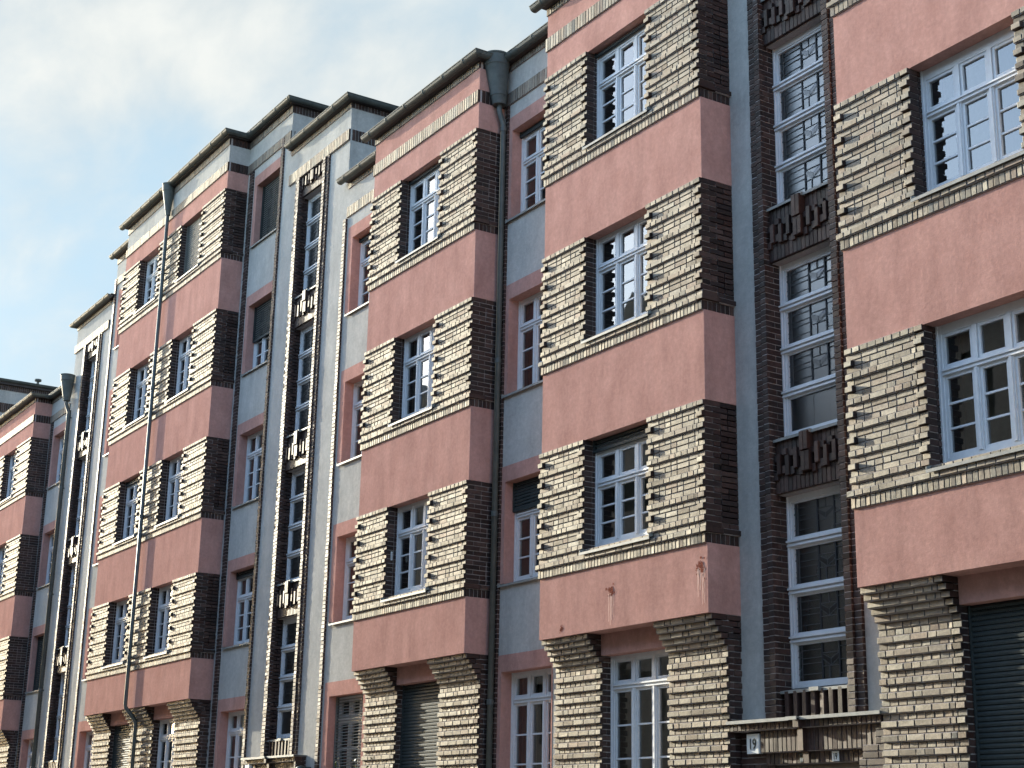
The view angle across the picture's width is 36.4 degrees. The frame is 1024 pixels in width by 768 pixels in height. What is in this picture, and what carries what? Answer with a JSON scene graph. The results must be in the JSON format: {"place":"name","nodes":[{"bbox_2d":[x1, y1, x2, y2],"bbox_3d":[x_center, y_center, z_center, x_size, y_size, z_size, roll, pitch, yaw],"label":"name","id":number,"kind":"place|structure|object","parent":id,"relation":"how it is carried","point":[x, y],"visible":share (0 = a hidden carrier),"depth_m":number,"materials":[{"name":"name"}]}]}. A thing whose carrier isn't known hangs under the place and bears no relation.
{"place":"outdoors","nodes":[
{"label":"outdoors","id":0,"kind":"place"},
{"bbox_2d":[0,378,57,415],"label":"apartment house","id":1,"kind":"structure","parent":0,"point":[13,393],"depth_m":59.10,"materials":[{"name":"brick"}]},
{"bbox_2d":[0,238,128,767],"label":"apartment house","id":2,"kind":"structure","parent":0,"point":[54,449],"depth_m":46.69,"materials":[{"name":"pink paint"}]},
{"bbox_2d":[0,547,6,593],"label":"window","id":3,"kind":"structure","parent":2,"relation":"in","point":[2,551],"depth_m":50.53,"materials":[{"name":"white paint"}]},
{"bbox_2d":[0,453,16,502],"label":"window","id":4,"kind":"structure","parent":2,"relation":"in","point":[12,462],"depth_m":51.36,"materials":[{"name":"white paint"}]},
{"bbox_2d":[26,740,32,767],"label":"window","id":5,"kind":"structure","parent":2,"relation":"in","point":[30,748],"depth_m":46.21,"materials":[{"name":"white paint"}]},
{"bbox_2d":[25,636,43,693],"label":"window","id":6,"kind":"structure","parent":2,"relation":"in","point":[40,639],"depth_m":46.81,"materials":[{"name":"glass"}]},
{"bbox_2d":[36,533,54,589],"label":"window","id":7,"kind":"structure","parent":2,"relation":"in","point":[51,535],"depth_m":47.83,"materials":[{"name":"white paint"}]},
{"bbox_2d":[46,435,64,489],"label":"window","id":8,"kind":"structure","parent":2,"relation":"in","point":[61,438],"depth_m":48.69,"materials":[{"name":"white paint"}]},
{"bbox_2d":[46,674,64,762],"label":"stair window","id":9,"kind":"structure","parent":2,"relation":"in","point":[61,695],"depth_m":44.32,"materials":[{"name":"white paint"}]},
{"bbox_2d":[57,565,75,649],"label":"stair window","id":10,"kind":"structure","parent":2,"relation":"in","point":[71,585],"depth_m":45.21,"materials":[{"name":"white paint"}]},
{"bbox_2d":[68,456,104,540],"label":"stair window","id":11,"kind":"structure","parent":2,"relation":"in","point":[78,518],"depth_m":46.10,"materials":[{"name":"white paint"}]},
{"bbox_2d":[79,360,95,436],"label":"stair window","id":12,"kind":"structure","parent":2,"relation":"in","point":[93,362],"depth_m":46.97,"materials":[{"name":"white paint"}]},
{"bbox_2d":[83,731,93,767],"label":"window","id":13,"kind":"structure","parent":2,"relation":"in","point":[88,747],"depth_m":41.75,"materials":[{"name":"white paint"}]},
{"bbox_2d":[0,0,547,386],"label":"sky","id":14,"kind":"structure","parent":0,"point":[103,102],"materials":[{"name":"blue"}]},
{"bbox_2d":[84,22,547,767],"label":"apartment house","id":15,"kind":"structure","parent":0,"point":[300,438],"depth_m":32.38,"materials":[{"name":"pink paint"}]},
{"bbox_2d":[101,599,128,668],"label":"window","id":16,"kind":"structure","parent":15,"relation":"in","point":[121,610],"depth_m":39.48,"materials":[{"name":"white paint"}]},
{"bbox_2d":[111,725,130,767],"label":"window","id":17,"kind":"structure","parent":15,"relation":"in","point":[121,743],"depth_m":38.57,"materials":[{"name":"white paint"}]},
{"bbox_2d":[112,476,139,545],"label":"window","id":18,"kind":"structure","parent":15,"relation":"in","point":[132,486],"depth_m":40.35,"materials":[{"name":"white paint"}]},
{"bbox_2d":[123,362,150,428],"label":"window","id":19,"kind":"structure","parent":15,"relation":"in","point":[142,376],"depth_m":41.20,"materials":[{"name":"white paint"}]},
{"bbox_2d":[133,252,159,314],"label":"window","id":20,"kind":"structure","parent":15,"relation":"in","point":[152,265],"depth_m":42.07,"materials":[{"name":"white paint"}]},
{"bbox_2d":[143,584,172,658],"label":"window","id":21,"kind":"structure","parent":15,"relation":"in","point":[164,604],"depth_m":36.96,"materials":[{"name":"white paint"}]},
{"bbox_2d":[156,718,175,767],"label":"window","id":22,"kind":"structure","parent":15,"relation":"in","point":[165,745],"depth_m":36.33,"materials":[{"name":"white paint"}]},
{"bbox_2d":[154,455,182,527],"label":"window","id":23,"kind":"structure","parent":15,"relation":"in","point":[175,471],"depth_m":37.81,"materials":[{"name":"white paint"}]},
{"bbox_2d":[164,333,192,403],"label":"window","id":24,"kind":"structure","parent":15,"relation":"in","point":[184,358],"depth_m":38.72,"materials":[{"name":"white paint"}]},
{"bbox_2d":[175,215,202,282],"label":"window","id":25,"kind":"structure","parent":15,"relation":"in","point":[193,231],"depth_m":39.44,"materials":[{"name":"white paint"}]},
{"bbox_2d":[225,710,244,767],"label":"window","id":26,"kind":"structure","parent":15,"relation":"in","point":[233,749],"depth_m":33.65,"materials":[{"name":"white paint"}]},
{"bbox_2d":[221,568,253,649],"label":"window","id":27,"kind":"structure","parent":15,"relation":"in","point":[241,634],"depth_m":34.38,"materials":[{"name":"white paint"}]},
{"bbox_2d":[231,430,262,509],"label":"window","id":28,"kind":"structure","parent":15,"relation":"in","point":[253,457],"depth_m":35.23,"materials":[{"name":"white paint"}]},
{"bbox_2d":[240,298,271,376],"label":"window","id":29,"kind":"structure","parent":15,"relation":"in","point":[261,327],"depth_m":36.07,"materials":[{"name":"white paint"}]},
{"bbox_2d":[249,175,279,248],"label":"window","id":30,"kind":"structure","parent":15,"relation":"in","point":[270,196],"depth_m":36.86,"materials":[{"name":"white paint"}]},
{"bbox_2d":[267,617,296,741],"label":"stair window","id":31,"kind":"structure","parent":15,"relation":"in","point":[288,647],"depth_m":31.77,"materials":[{"name":"glass"}]},
{"bbox_2d":[277,468,305,585],"bbox_3d":[-4.441,2.926,32.323,0.315,2.444,1.284,11,-19,-31],"label":"stair window","id":32,"kind":"structure","parent":15,"relation":"in","point":[293,554],"depth_m":32.64,"materials":[{"name":"white paint"}]},
{"bbox_2d":[286,324,313,437],"bbox_3d":[-4.380,-0.130,33.209,0.315,2.459,1.284,11,-19,-31],"label":"stair window","id":33,"kind":"structure","parent":15,"relation":"in","point":[306,337],"depth_m":33.54,"materials":[{"name":"white paint"}]},
{"bbox_2d":[295,191,321,298],"bbox_3d":[-4.321,-3.116,34.075,0.315,2.409,1.284,11,-19,-31],"label":"stair window","id":34,"kind":"structure","parent":15,"relation":"in","point":[314,204],"depth_m":34.41,"materials":[{"name":"white paint"}]},
{"bbox_2d":[328,536,356,625],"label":"window","id":35,"kind":"structure","parent":15,"relation":"in","point":[350,555],"depth_m":30.16,"materials":[{"name":"white paint"}]},
{"bbox_2d":[333,694,362,767],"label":"window","id":36,"kind":"structure","parent":15,"relation":"in","point":[349,709],"depth_m":29.12,"materials":[{"name":"white paint"}]},
{"bbox_2d":[336,380,364,465],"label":"window","id":37,"kind":"structure","parent":15,"relation":"in","point":[355,453],"depth_m":31.03,"materials":[{"name":"white paint"}]},
{"bbox_2d":[344,233,370,316],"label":"window","id":38,"kind":"structure","parent":15,"relation":"in","point":[363,294],"depth_m":31.89,"materials":[{"name":"white paint"}]},
{"bbox_2d":[380,498,428,602],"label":"window","id":39,"kind":"structure","parent":15,"relation":"in","point":[411,545],"depth_m":27.07,"materials":[{"name":"white paint"}]},
{"bbox_2d":[388,325,435,426],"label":"window","id":40,"kind":"structure","parent":15,"relation":"in","point":[417,383],"depth_m":28.01,"materials":[{"name":"white paint"}]},
{"bbox_2d":[395,163,440,263],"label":"window","id":41,"kind":"structure","parent":15,"relation":"in","point":[423,218],"depth_m":28.90,"materials":[{"name":"white paint"}]},
{"bbox_2d":[400,681,439,767],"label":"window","id":42,"kind":"structure","parent":15,"relation":"in","point":[419,729],"depth_m":26.17,"materials":[{"name":"white paint"}]},
{"bbox_2d":[335,757,378,767],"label":"garden shrub","id":43,"kind":"object","parent":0,"point":[354,765],"visible":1,"depth_m":26.75,"materials":[{"name":"green plant"}]},
{"bbox_2d":[484,0,1023,767],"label":"apartment house","id":44,"kind":"structure","parent":0,"point":[760,312],"depth_m":20.17,"materials":[{"name":"pink paint"}]},
{"bbox_2d":[497,476,540,587],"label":"window","id":45,"kind":"structure","parent":44,"relation":"in","point":[525,493],"depth_m":25.03,"materials":[{"name":"white paint"}]},
{"bbox_2d":[501,291,543,398],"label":"window","id":46,"kind":"structure","parent":44,"relation":"in","point":[529,314],"depth_m":25.92,"materials":[{"name":"white paint"}]},
{"bbox_2d":[505,118,545,222],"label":"window","id":47,"kind":"structure","parent":44,"relation":"in","point":[533,192],"depth_m":26.80,"materials":[{"name":"white paint"}]},
{"bbox_2d":[510,668,550,767],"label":"window","id":48,"kind":"structure","parent":44,"relation":"in","point":[530,735],"depth_m":24.14,"materials":[{"name":"white paint"}]},
{"bbox_2d":[605,583,614,621],"bbox_3d":[1.349,3.026,21.415,0.004,0.577,0.222,11,-19,-31],"label":"paint splash","id":49,"kind":"object","parent":44,"relation":"attached to","point":[610,591],"visible":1,"depth_m":21.42,"materials":[{"name":"beige"}]},
{"bbox_2d":[579,423,652,554],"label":"window","id":50,"kind":"structure","parent":44,"relation":"in","point":[610,476],"depth_m":22.09,"materials":[{"name":"white paint"}]},
{"bbox_2d":[582,23,649,149],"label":"window","id":51,"kind":"structure","parent":44,"relation":"in","point":[611,72],"depth_m":23.85,"materials":[{"name":"white paint"}]},
{"bbox_2d":[581,216,651,343],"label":"window","id":52,"kind":"structure","parent":44,"relation":"in","point":[611,258],"depth_m":22.97,"materials":[{"name":"white paint"}]},
{"bbox_2d":[610,649,669,767],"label":"window","id":53,"kind":"structure","parent":44,"relation":"in","point":[655,683],"depth_m":21.29,"materials":[{"name":"white paint"}]},
{"bbox_2d":[696,556,704,602],"bbox_3d":[2.401,2.501,19.843,0.004,0.618,0.195,11,-19,-31],"label":"paint splash","id":54,"kind":"object","parent":44,"relation":"attached to","point":[700,566],"visible":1,"depth_m":19.87,"materials":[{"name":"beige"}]},
{"bbox_2d":[747,733,763,754],"bbox_3d":[2.974,4.412,19.092,0.078,0.248,0.248,11,-19,-31],"label":"house number sign","id":55,"kind":"object","parent":44,"relation":"attached to","point":[753,744],"visible":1,"depth_m":19.05,"materials":[{"name":"white metal"}]},
{"bbox_2d":[766,22,827,211],"bbox_3d":[3.843,-3.586,20.723,0.315,2.459,1.284,11,-19,-31],"label":"stair window","id":56,"kind":"structure","parent":44,"relation":"in","point":[798,82],"depth_m":20.90,"materials":[{"name":"white paint"}]},
{"bbox_2d":[799,753,802,762],"bbox_3d":[3.428,4.408,18.378,0.014,0.112,0.100,11,-19,-31],"label":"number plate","id":57,"kind":"object","parent":44,"relation":"attached to","point":[801,758],"visible":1,"depth_m":18.39,"materials":[{"name":"metal"}]},
{"bbox_2d":[773,246,837,442],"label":"stair window","id":58,"kind":"structure","parent":44,"relation":"in","point":[809,396],"depth_m":20.01,"materials":[{"name":"grey glass"}]},
{"bbox_2d":[780,484,847,693],"bbox_3d":[3.722,2.488,18.962,0.315,2.479,1.284,11,-19,-31],"label":"stair window","id":59,"kind":"structure","parent":44,"relation":"in","point":[817,638],"depth_m":19.12,"materials":[{"name":"glass"}]},
{"bbox_2d":[832,751,838,760],"bbox_3d":[3.723,4.283,17.931,0.014,0.115,0.110,11,-19,-31],"label":"number plate","id":60,"kind":"object","parent":44,"relation":"attached to","point":[835,755],"visible":1,"depth_m":17.92,"materials":[{"name":"white metal"}]},
{"bbox_2d":[910,26,1023,201],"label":"window","id":61,"kind":"structure","parent":44,"relation":"in","point":[1000,88],"depth_m":17.48,"materials":[{"name":"white paint"}]},
{"bbox_2d":[925,298,1023,472],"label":"window","id":62,"kind":"structure","parent":44,"relation":"in","point":[951,369],"depth_m":16.73,"materials":[{"name":"white paint"}]},
{"bbox_2d":[967,598,1023,767],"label":"roller shutter","id":63,"kind":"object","parent":44,"relation":"in","point":[997,659],"depth_m":16.13,"materials":[{"name":"grey metal"}]}
]}

